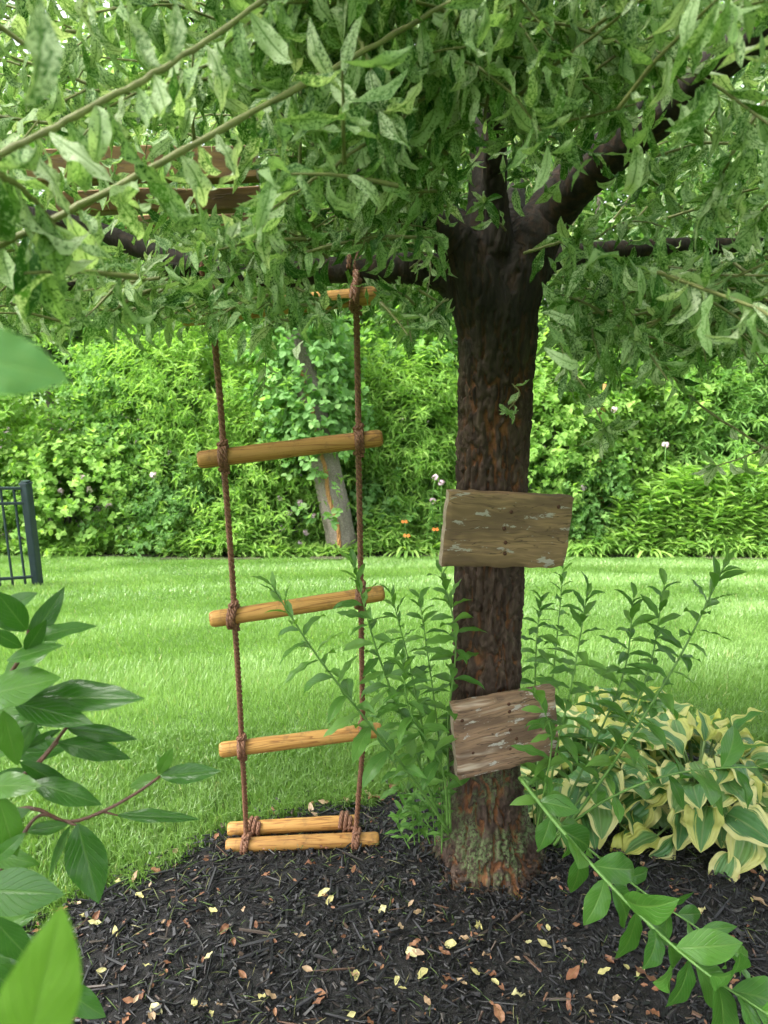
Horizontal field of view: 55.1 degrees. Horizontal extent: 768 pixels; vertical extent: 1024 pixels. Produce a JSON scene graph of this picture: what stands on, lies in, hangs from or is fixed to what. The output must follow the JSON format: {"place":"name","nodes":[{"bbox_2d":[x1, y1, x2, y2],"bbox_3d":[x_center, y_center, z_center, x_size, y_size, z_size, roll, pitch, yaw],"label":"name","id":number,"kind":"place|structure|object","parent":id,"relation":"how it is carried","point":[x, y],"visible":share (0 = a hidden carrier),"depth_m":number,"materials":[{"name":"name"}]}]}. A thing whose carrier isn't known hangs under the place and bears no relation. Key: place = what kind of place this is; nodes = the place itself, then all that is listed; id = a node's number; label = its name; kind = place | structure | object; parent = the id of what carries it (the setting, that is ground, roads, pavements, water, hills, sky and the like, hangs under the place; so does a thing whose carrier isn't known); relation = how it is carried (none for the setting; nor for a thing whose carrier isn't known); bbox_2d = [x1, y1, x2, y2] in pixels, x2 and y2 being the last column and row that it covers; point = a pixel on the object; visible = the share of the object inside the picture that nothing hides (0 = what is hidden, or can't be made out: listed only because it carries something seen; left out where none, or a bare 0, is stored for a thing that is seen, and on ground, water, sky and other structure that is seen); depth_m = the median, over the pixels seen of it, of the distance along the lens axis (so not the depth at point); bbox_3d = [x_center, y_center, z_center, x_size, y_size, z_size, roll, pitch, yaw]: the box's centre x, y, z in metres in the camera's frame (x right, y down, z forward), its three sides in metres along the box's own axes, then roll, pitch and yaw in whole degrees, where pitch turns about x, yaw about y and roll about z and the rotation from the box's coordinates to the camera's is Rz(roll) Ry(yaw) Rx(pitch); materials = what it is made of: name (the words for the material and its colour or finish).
{"place":"outdoors","nodes":[
{"label":"outdoors","id":0,"kind":"place"},
{"bbox_2d":[0,0,760,337],"label":"sky","id":1,"kind":"structure","parent":0,"point":[63,13],"materials":[{"name":"white"}]},
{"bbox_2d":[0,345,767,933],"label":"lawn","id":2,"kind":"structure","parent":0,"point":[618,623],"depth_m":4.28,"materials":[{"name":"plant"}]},
{"bbox_2d":[0,480,43,585],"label":"metal fence","id":3,"kind":"object","parent":2,"relation":"on","point":[30,523],"visible":0.94,"depth_m":7.21,"materials":[{"name":"metal"}]},
{"bbox_2d":[22,746,767,1023],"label":"mulch bed","id":4,"kind":"object","parent":2,"relation":"on","point":[257,973],"visible":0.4,"depth_m":1.76,"materials":[{"name":"wood"}]},
{"bbox_2d":[0,587,219,1018],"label":"leafy shrub","id":5,"kind":"object","parent":4,"relation":"on","point":[33,700],"visible":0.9,"depth_m":0.89,"materials":[{"name":"green plant"}]},
{"bbox_2d":[0,904,81,1023],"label":"leaf sprig","id":6,"kind":"object","parent":5,"relation":"attached to","point":[42,984],"visible":1,"depth_m":0.30,"materials":[{"name":"plant"}]},
{"bbox_2d":[149,1002,162,1014],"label":"fallen leaf","id":7,"kind":"object","parent":4,"relation":"on","point":[153,1005],"visible":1,"depth_m":1.58,"materials":[{"name":"plant"}]},
{"bbox_2d":[219,923,228,933],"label":"fallen leaf","id":8,"kind":"object","parent":4,"relation":"on","point":[224,926],"visible":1,"depth_m":1.79,"materials":[{"name":"plant"}]},
{"bbox_2d":[265,989,276,998],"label":"fallen leaf","id":9,"kind":"object","parent":4,"relation":"on","point":[271,995],"visible":1,"depth_m":1.61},
{"bbox_2d":[0,0,767,904],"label":"willow tree","id":10,"kind":"object","parent":4,"relation":"on","point":[370,114],"visible":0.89,"depth_m":1.04,"materials":[{"name":"green plant"}]},
{"bbox_2d":[0,328,68,394],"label":"leaf sprig","id":11,"kind":"object","parent":10,"relation":"attached to","point":[27,366],"visible":1,"depth_m":0.26,"materials":[{"name":"plant"}]},
{"bbox_2d":[20,145,260,230],"bbox_3d":[-0.703,-0.989,2.274,0.658,0.201,0.352,-1,14,-3],"label":"tree platform","id":12,"kind":"object","parent":10,"relation":"attached to","point":[225,200],"visible":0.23,"depth_m":2.21,"materials":[{"name":"brown wood"}]},
{"bbox_2d":[181,251,384,854],"bbox_3d":[-0.233,0.184,1.911,0.471,1.653,0.354,0,14,0],"label":"rope ladder","id":13,"kind":"object","parent":10,"relation":"hanging from","point":[224,456],"visible":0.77,"depth_m":1.84,"materials":[{"name":"brown wood"}]},
{"bbox_2d":[250,571,450,832],"bbox_3d":[-0.048,0.496,1.745,0.478,0.744,0.202,-5,15,-20],"label":"willow sucker","id":14,"kind":"object","parent":10,"relation":"attached to","point":[376,762],"visible":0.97,"depth_m":1.71,"materials":[{"name":"green plant"}]},
{"bbox_2d":[333,549,451,832],"bbox_3d":[0.027,0.479,1.812,0.303,0.806,0.174,-3,14,-11],"label":"willow sucker","id":15,"kind":"object","parent":10,"relation":"attached to","point":[410,746],"visible":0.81,"depth_m":1.76,"materials":[{"name":"green plant"}]},
{"bbox_2d":[385,791,416,848],"bbox_3d":[0.048,0.823,1.974,0.083,0.187,0.091,5,15,19],"label":"willow sprout","id":16,"kind":"object","parent":10,"relation":"attached to","point":[402,825],"visible":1,"depth_m":1.97,"materials":[{"name":"green plant"}]},
{"bbox_2d":[365,669,438,841],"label":"willow sucker","id":17,"kind":"object","parent":10,"relation":"attached to","point":[390,791],"visible":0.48,"depth_m":2.12,"materials":[{"name":"green plant"}]},
{"bbox_2d":[392,780,429,842],"bbox_3d":[0.082,0.809,2.017,0.096,0.215,0.106,5,15,19],"label":"willow sprout","id":18,"kind":"object","parent":10,"relation":"attached to","point":[414,813],"visible":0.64,"depth_m":1.99,"materials":[{"name":"green plant"}]},
{"bbox_2d":[378,583,449,838],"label":"willow sucker","id":19,"kind":"object","parent":10,"relation":"attached to","point":[417,673],"visible":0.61,"depth_m":1.86,"materials":[{"name":"green plant"}]},
{"bbox_2d":[376,648,469,826],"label":"willow sucker","id":20,"kind":"object","parent":10,"relation":"attached to","point":[431,753],"visible":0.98,"depth_m":1.75,"materials":[{"name":"green plant"}]},
{"bbox_2d":[413,775,442,828],"bbox_3d":[0.111,0.794,2.062,0.108,0.256,0.109,-13,19,-42],"label":"willow sprout","id":21,"kind":"object","parent":10,"relation":"attached to","point":[438,800],"visible":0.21,"depth_m":2.08,"materials":[{"name":"green plant"}]},
{"bbox_2d":[405,587,454,829],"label":"willow sucker","id":22,"kind":"object","parent":10,"relation":"attached to","point":[445,676],"visible":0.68,"depth_m":1.93,"materials":[{"name":"green plant"}]},
{"bbox_2d":[419,759,445,845],"bbox_3d":[0.133,0.771,1.978,0.086,0.296,0.075,12,18,40],"label":"willow sprout","id":23,"kind":"object","parent":10,"relation":"attached to","point":[429,814],"visible":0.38,"depth_m":1.98,"materials":[{"name":"green plant"}]},
{"bbox_2d":[425,760,456,853],"bbox_3d":[0.152,0.760,1.927,0.087,0.313,0.079,-6,15,-22],"label":"willow sprout","id":24,"kind":"object","parent":10,"relation":"attached to","point":[442,808],"visible":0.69,"depth_m":1.93,"materials":[{"name":"green plant"}]},
{"bbox_2d":[419,560,486,832],"bbox_3d":[0.168,0.486,1.833,0.152,0.748,0.146,9,17,32],"label":"willow sucker","id":25,"kind":"object","parent":10,"relation":"attached to","point":[443,639],"visible":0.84,"depth_m":1.79,"materials":[{"name":"green plant"}]},
{"bbox_2d":[449,683,558,779],"bbox_3d":[0.300,0.546,1.829,0.281,0.225,0.040,-3,14,-11],"label":"step board","id":26,"kind":"object","parent":10,"relation":"attached to","point":[488,731],"visible":0.87,"depth_m":1.81,"materials":[{"name":"wood"}]},
{"bbox_2d":[439,489,573,567],"bbox_3d":[0.287,0.041,1.726,0.314,0.195,0.041,-2,14,-9],"label":"step board","id":27,"kind":"object","parent":10,"relation":"attached to","point":[500,529],"visible":1,"depth_m":1.71,"materials":[{"name":"wood"}]},
{"bbox_2d":[521,763,541,825],"bbox_3d":[0.424,0.754,2.101,0.075,0.333,0.086,6,15,22],"label":"willow sprout","id":28,"kind":"object","parent":10,"relation":"attached to","point":[532,785],"visible":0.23,"depth_m":2.12,"materials":[{"name":"green plant"}]},
{"bbox_2d":[521,590,560,821],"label":"willow sucker","id":29,"kind":"object","parent":10,"relation":"attached to","point":[550,638],"visible":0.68,"depth_m":2.01,"materials":[{"name":"green plant"}]},
{"bbox_2d":[525,562,582,821],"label":"willow sucker","id":30,"kind":"object","parent":10,"relation":"attached to","point":[561,627],"visible":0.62,"depth_m":2.05,"materials":[{"name":"green plant"}]},
{"bbox_2d":[536,725,767,851],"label":"willow sucker","id":31,"kind":"object","parent":10,"relation":"attached to","point":[732,748],"visible":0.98,"depth_m":1.69,"materials":[{"name":"green plant"}]},
{"bbox_2d":[36,798,752,1023],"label":"leaf litter","id":32,"kind":"object","parent":4,"relation":"on","point":[732,981],"visible":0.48,"depth_m":1.76,"materials":[{"name":"plant"}]},
{"bbox_2d":[27,757,767,1023],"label":"grass clippings","id":33,"kind":"object","parent":4,"relation":"on","point":[341,916],"depth_m":1.84,"materials":[{"name":"plant"}]},
{"bbox_2d":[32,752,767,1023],"bbox_3d":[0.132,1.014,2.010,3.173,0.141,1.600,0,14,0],"label":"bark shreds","id":34,"kind":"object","parent":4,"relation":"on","point":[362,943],"visible":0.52,"depth_m":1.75,"materials":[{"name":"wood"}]},
{"bbox_2d":[405,946,416,956],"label":"fallen leaf","id":35,"kind":"object","parent":4,"relation":"on","point":[408,950],"visible":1,"depth_m":1.73,"materials":[{"name":"plant"}]},
{"bbox_2d":[398,761,429,845],"bbox_3d":[0.086,0.782,1.982,0.086,0.274,0.079,8,16,29],"label":"willow sprout","id":36,"kind":"object","parent":4,"relation":"on","point":[418,796],"visible":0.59,"depth_m":1.98,"materials":[{"name":"green plant"}]},
{"bbox_2d":[407,785,435,843],"bbox_3d":[0.101,0.803,1.996,0.101,0.231,0.072,10,17,36],"label":"willow sprout","id":37,"kind":"object","parent":4,"relation":"on","point":[423,829],"visible":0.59,"depth_m":1.99,"materials":[{"name":"green plant"}]},
{"bbox_2d":[417,967,427,978],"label":"fallen leaf","id":38,"kind":"object","parent":4,"relation":"on","point":[423,970],"visible":1,"depth_m":1.67,"materials":[{"name":"plant"}]},
{"bbox_2d":[444,939,456,947],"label":"fallen leaf","id":39,"kind":"object","parent":4,"relation":"on","point":[451,943],"visible":1,"depth_m":1.75,"materials":[{"name":"plant"}]},
{"bbox_2d":[493,1004,504,1022],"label":"fallen leaf","id":40,"kind":"object","parent":4,"relation":"on","point":[499,1014],"visible":1,"depth_m":1.57,"materials":[{"name":"plant"}]},
{"bbox_2d":[529,762,563,794],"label":"willow sprout","id":41,"kind":"object","parent":4,"relation":"on","point":[540,791],"visible":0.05,"depth_m":2.11,"materials":[{"name":"green plant"}]},
{"bbox_2d":[510,687,585,831],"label":"willow sucker","id":42,"kind":"object","parent":4,"relation":"on","point":[551,729],"visible":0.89,"depth_m":1.75,"materials":[{"name":"green plant"}]},
{"bbox_2d":[527,571,606,819],"bbox_3d":[0.443,0.496,1.796,0.167,0.716,0.196,6,15,23],"label":"willow sucker","id":43,"kind":"object","parent":4,"relation":"on","point":[574,749],"visible":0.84,"depth_m":1.79,"materials":[{"name":"green plant"}]},
{"bbox_2d":[566,965,579,979],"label":"fallen leaf","id":44,"kind":"object","parent":4,"relation":"on","point":[572,972],"visible":1,"depth_m":1.66,"materials":[{"name":"plant"}]},
{"bbox_2d":[520,710,672,854],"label":"hosta","id":45,"kind":"object","parent":4,"relation":"on","point":[600,822],"visible":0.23,"depth_m":2.17,"materials":[{"name":"green plant"}]},
{"bbox_2d":[598,967,610,974],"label":"fallen leaf","id":46,"kind":"object","parent":4,"relation":"on","point":[602,971],"visible":1,"depth_m":1.67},
{"bbox_2d":[555,582,656,826],"bbox_3d":[0.576,0.526,1.893,0.190,0.684,0.225,11,18,37],"label":"willow sucker","id":47,"kind":"object","parent":4,"relation":"on","point":[623,655],"visible":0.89,"depth_m":1.88,"materials":[{"name":"green plant"}]},
{"bbox_2d":[552,568,682,842],"bbox_3d":[0.591,0.510,1.840,0.310,0.728,0.175,0,14,0],"label":"willow sucker","id":48,"kind":"object","parent":4,"relation":"on","point":[652,606],"visible":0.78,"depth_m":1.84,"materials":[{"name":"green plant"}]},
{"bbox_2d":[521,783,750,978],"bbox_3d":[0.597,0.846,1.741,0.560,0.292,0.162,13,19,41],"label":"willow sucker","id":49,"kind":"object","parent":4,"relation":"on","point":[690,914],"visible":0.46,"depth_m":1.69,"materials":[{"name":"green plant"}]},
{"bbox_2d":[556,686,719,781],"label":"hosta","id":50,"kind":"object","parent":4,"relation":"on","point":[627,708],"visible":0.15,"depth_m":2.61,"materials":[{"name":"green plant"}]},
{"bbox_2d":[635,966,656,980],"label":"fallen leaf","id":51,"kind":"object","parent":4,"relation":"on","point":[650,978],"visible":0.88,"depth_m":1.66,"materials":[{"name":"plant"}]},
{"bbox_2d":[553,535,745,845],"bbox_3d":[0.634,0.460,1.760,0.406,0.822,0.196,0,14,0],"label":"willow sucker","id":52,"kind":"object","parent":4,"relation":"on","point":[667,700],"visible":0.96,"depth_m":1.75,"materials":[{"name":"green plant"}]},
{"bbox_2d":[579,707,767,882],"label":"hosta","id":53,"kind":"object","parent":4,"relation":"on","point":[738,830],"visible":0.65,"depth_m":2.10,"materials":[{"name":"green plant"}]},
{"bbox_2d":[0,409,767,558],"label":"woodland floor","id":54,"kind":"structure","parent":0,"point":[331,557],"depth_m":10.36,"materials":[{"name":"plant"}]},
{"bbox_2d":[0,325,108,532],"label":"bush","id":55,"kind":"object","parent":54,"relation":"on","point":[17,413],"visible":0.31,"depth_m":10.87,"materials":[{"name":"green plant"}]},
{"bbox_2d":[56,488,66,539],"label":"wildflower","id":56,"kind":"object","parent":54,"relation":"on","point":[60,490],"visible":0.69,"depth_m":10.53,"materials":[{"name":"green plant"}]},
{"bbox_2d":[73,475,88,537],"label":"wildflower","id":57,"kind":"object","parent":54,"relation":"on","point":[83,500],"visible":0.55,"depth_m":10.48,"materials":[{"name":"green plant"}]},
{"bbox_2d":[84,486,95,533],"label":"wildflower","id":58,"kind":"object","parent":54,"relation":"on","point":[90,489],"visible":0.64,"depth_m":10.45,"materials":[{"name":"green plant"}]},
{"bbox_2d":[0,405,181,558],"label":"bush","id":59,"kind":"object","parent":54,"relation":"on","point":[58,452],"visible":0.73,"depth_m":10.41,"materials":[{"name":"green plant"}]},
{"bbox_2d":[0,23,205,505],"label":"background tree","id":60,"kind":"object","parent":54,"relation":"on","point":[50,352],"visible":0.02,"depth_m":14.26,"materials":[{"name":"green plant"}]},
{"bbox_2d":[99,503,111,552],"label":"wildflower","id":61,"kind":"object","parent":54,"relation":"on","point":[107,505],"visible":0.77,"depth_m":10.47,"materials":[{"name":"green plant"}]},
{"bbox_2d":[121,515,137,544],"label":"wildflower","id":62,"kind":"object","parent":54,"relation":"on","point":[131,522],"visible":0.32,"depth_m":10.45,"materials":[{"name":"green plant"}]},
{"bbox_2d":[37,320,230,526],"bbox_3d":[-3.938,-1.423,11.919,3.789,4.403,3.453,0,14,0],"label":"bush","id":63,"kind":"object","parent":54,"relation":"on","point":[86,406],"visible":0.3,"depth_m":11.11,"materials":[{"name":"green plant"}]},
{"bbox_2d":[147,472,164,551],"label":"wildflower","id":64,"kind":"object","parent":54,"relation":"on","point":[152,474],"visible":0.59,"depth_m":10.36,"materials":[{"name":"green plant"}]},
{"bbox_2d":[8,0,344,429],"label":"background tree","id":65,"kind":"object","parent":54,"relation":"on","point":[125,55],"visible":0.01,"depth_m":12.73,"materials":[{"name":"green plant"}]},
{"bbox_2d":[76,429,292,559],"bbox_3d":[-2.925,-0.193,11.026,3.070,2.076,2.818,-13,19,-43],"label":"bush","id":66,"kind":"object","parent":54,"relation":"on","point":[167,496],"visible":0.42,"depth_m":10.35,"materials":[{"name":"green plant"}]},
{"bbox_2d":[71,260,303,554],"bbox_3d":[-2.810,-1.950,11.129,3.888,5.549,3.124,0,14,0],"label":"bush","id":67,"kind":"object","parent":54,"relation":"on","point":[178,349],"visible":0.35,"depth_m":10.62,"materials":[{"name":"green plant"}]},
{"bbox_2d":[271,496,285,542],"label":"wildflower","id":68,"kind":"object","parent":54,"relation":"on","point":[280,518],"visible":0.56,"depth_m":10.50,"materials":[{"name":"green plant"}]},
{"bbox_2d":[163,338,401,555],"bbox_3d":[-1.590,-0.844,11.142,3.743,3.560,3.372,0,14,0],"label":"bush","id":69,"kind":"object","parent":54,"relation":"on","point":[255,475],"visible":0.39,"depth_m":10.33,"materials":[{"name":"green plant"}]},
{"bbox_2d":[283,511,295,541],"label":"wildflower","id":70,"kind":"object","parent":54,"relation":"on","point":[288,536],"visible":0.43,"depth_m":10.55,"materials":[{"name":"green plant"}]},
{"bbox_2d":[162,0,443,509],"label":"background tree","id":71,"kind":"object","parent":54,"relation":"on","point":[367,317],"depth_m":13.33,"materials":[{"name":"green plant"}]},
{"bbox_2d":[233,288,378,555],"bbox_3d":[-1.164,-1.507,10.431,2.185,5.013,2.323,0,14,0],"label":"leaning tree","id":72,"kind":"object","parent":54,"relation":"on","point":[315,390],"visible":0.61,"depth_m":9.96,"materials":[{"name":"green plant"}]},
{"bbox_2d":[297,499,315,542],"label":"wildflower","id":73,"kind":"object","parent":54,"relation":"on","point":[299,502],"visible":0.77,"depth_m":10.50,"materials":[{"name":"green plant"}]},
{"bbox_2d":[201,306,422,533],"bbox_3d":[-1.080,-1.673,12.173,3.119,4.629,3.465,9,17,32],"label":"bush","id":74,"kind":"object","parent":54,"relation":"on","point":[350,338],"visible":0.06,"depth_m":11.47,"materials":[{"name":"green plant"}]},
{"bbox_2d":[310,513,323,542],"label":"wildflower","id":75,"kind":"object","parent":54,"relation":"on","point":[317,529],"visible":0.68,"depth_m":10.57,"materials":[{"name":"green plant"}]},
{"bbox_2d":[0,36,766,484],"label":"woodland","id":76,"kind":"object","parent":54,"relation":"on","point":[34,398],"depth_m":19.53,"materials":[{"name":"green plant"}]},
{"bbox_2d":[0,493,767,558],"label":"undergrowth","id":77,"kind":"object","parent":54,"relation":"on","point":[215,542],"visible":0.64,"depth_m":10.30,"materials":[{"name":"green plant"}]},
{"bbox_2d":[344,467,429,549],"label":"bush","id":78,"kind":"object","parent":54,"relation":"on","point":[371,495],"visible":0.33,"depth_m":10.66,"materials":[{"name":"green plant"}]},
{"bbox_2d":[383,520,438,557],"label":"day lily","id":79,"kind":"object","parent":54,"relation":"on","point":[405,553],"visible":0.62,"depth_m":10.29,"materials":[{"name":"green plant"}]},
{"bbox_2d":[400,528,440,557],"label":"day lily","id":80,"kind":"object","parent":54,"relation":"on","point":[432,552],"visible":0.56,"depth_m":10.43,"materials":[{"name":"green plant"}]},
{"bbox_2d":[424,474,437,552],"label":"wildflower","id":81,"kind":"object","parent":54,"relation":"on","point":[435,478],"visible":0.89,"depth_m":10.42,"materials":[{"name":"green plant"}]},
{"bbox_2d":[426,498,440,544],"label":"wildflower","id":82,"kind":"object","parent":54,"relation":"on","point":[432,509],"visible":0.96,"depth_m":10.50,"materials":[{"name":"green plant"}]},
{"bbox_2d":[340,319,535,553],"bbox_3d":[0.520,-1.215,11.399,3.602,4.118,2.886,0,14,0],"label":"bush","id":83,"kind":"object","parent":54,"relation":"on","point":[382,469],"visible":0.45,"depth_m":10.70,"materials":[{"name":"green plant"}]},
{"bbox_2d":[430,480,445,551],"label":"wildflower","id":84,"kind":"object","parent":54,"relation":"on","point":[442,482],"visible":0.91,"depth_m":10.45,"materials":[{"name":"green plant"}]},
{"bbox_2d":[325,111,594,516],"bbox_3d":[1.162,-4.342,13.665,6.697,9.725,6.388,0,14,0],"label":"background tree","id":85,"kind":"object","parent":54,"relation":"on","point":[387,299],"depth_m":12.81,"materials":[{"name":"green plant"}]},
{"bbox_2d":[360,297,566,531],"bbox_3d":[1.073,-1.725,12.371,3.953,5.041,3.861,0,14,0],"label":"bush","id":86,"kind":"object","parent":54,"relation":"on","point":[448,347],"visible":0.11,"depth_m":11.41,"materials":[{"name":"green plant"}]},
{"bbox_2d":[447,306,690,539],"bbox_3d":[2.701,-1.305,11.233,3.560,4.028,2.986,-5,15,-20],"label":"bush","id":87,"kind":"object","parent":54,"relation":"on","point":[571,425],"visible":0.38,"depth_m":10.47,"materials":[{"name":"green plant"}]},
{"bbox_2d":[578,485,589,537],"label":"wildflower","id":88,"kind":"object","parent":54,"relation":"on","point":[583,489],"visible":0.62,"depth_m":10.41,"materials":[{"name":"green plant"}]},
{"bbox_2d":[464,5,708,385],"bbox_3d":[3.643,-5.272,14.805,6.567,11.130,6.201,0,14,0],"label":"background tree","id":89,"kind":"object","parent":54,"relation":"on","point":[600,224],"visible":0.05,"depth_m":13.37,"materials":[{"name":"green plant"}]},
{"bbox_2d":[566,539,613,557],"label":"day lily","id":90,"kind":"object","parent":54,"relation":"on","point":[568,552],"visible":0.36,"depth_m":10.20,"materials":[{"name":"green plant"}]},
{"bbox_2d":[528,435,657,552],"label":"bush","id":91,"kind":"object","parent":54,"relation":"on","point":[580,516],"visible":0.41,"depth_m":10.43,"materials":[{"name":"green plant"}]},
{"bbox_2d":[558,367,650,526],"bbox_3d":[3.197,-0.706,10.790,1.151,3.031,1.300,8,16,30],"label":"sapling","id":92,"kind":"object","parent":54,"relation":"on","point":[621,469],"visible":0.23,"depth_m":10.54,"materials":[{"name":"green plant"}]},
{"bbox_2d":[609,406,619,506],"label":"wildflower","id":93,"kind":"object","parent":54,"relation":"on","point":[614,412],"visible":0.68,"depth_m":10.41,"materials":[{"name":"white plant"}]},
{"bbox_2d":[533,234,767,526],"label":"bush","id":94,"kind":"object","parent":54,"relation":"on","point":[636,430],"visible":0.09,"depth_m":10.93,"materials":[{"name":"green plant"}]},
{"bbox_2d":[622,536,681,558],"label":"day lily","id":95,"kind":"object","parent":54,"relation":"on","point":[641,551],"visible":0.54,"depth_m":10.24,"materials":[{"name":"green plant"}]},
{"bbox_2d":[549,1,767,466],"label":"background tree","id":96,"kind":"object","parent":54,"relation":"on","point":[704,181],"visible":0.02,"depth_m":12.96,"materials":[{"name":"green plant"}]},
{"bbox_2d":[661,442,673,526],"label":"wildflower","id":97,"kind":"object","parent":54,"relation":"on","point":[666,443],"visible":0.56,"depth_m":10.40,"materials":[{"name":"white plant"}]},
{"bbox_2d":[599,450,767,556],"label":"tall weeds","id":98,"kind":"object","parent":54,"relation":"on","point":[735,506],"visible":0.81,"depth_m":10.28,"materials":[{"name":"green plant"}]},
{"bbox_2d":[616,351,767,553],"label":"bush","id":99,"kind":"object","parent":54,"relation":"on","point":[744,392],"visible":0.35,"depth_m":10.63,"materials":[{"name":"green plant"}]},
{"bbox_2d":[684,536,742,557],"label":"day lily","id":100,"kind":"object","parent":54,"relation":"on","point":[716,554],"visible":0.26,"depth_m":10.14,"materials":[{"name":"green plant"}]},
{"bbox_2d":[700,255,767,459],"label":"bush","id":101,"kind":"object","parent":54,"relation":"on","point":[750,425],"visible":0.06,"depth_m":11.22,"materials":[{"name":"green plant"}]},
{"bbox_2d":[518,776,767,1023],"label":"leafy branch","id":102,"kind":"object","parent":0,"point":[708,950],"visible":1,"depth_m":1.45,"materials":[{"name":"green plant"}]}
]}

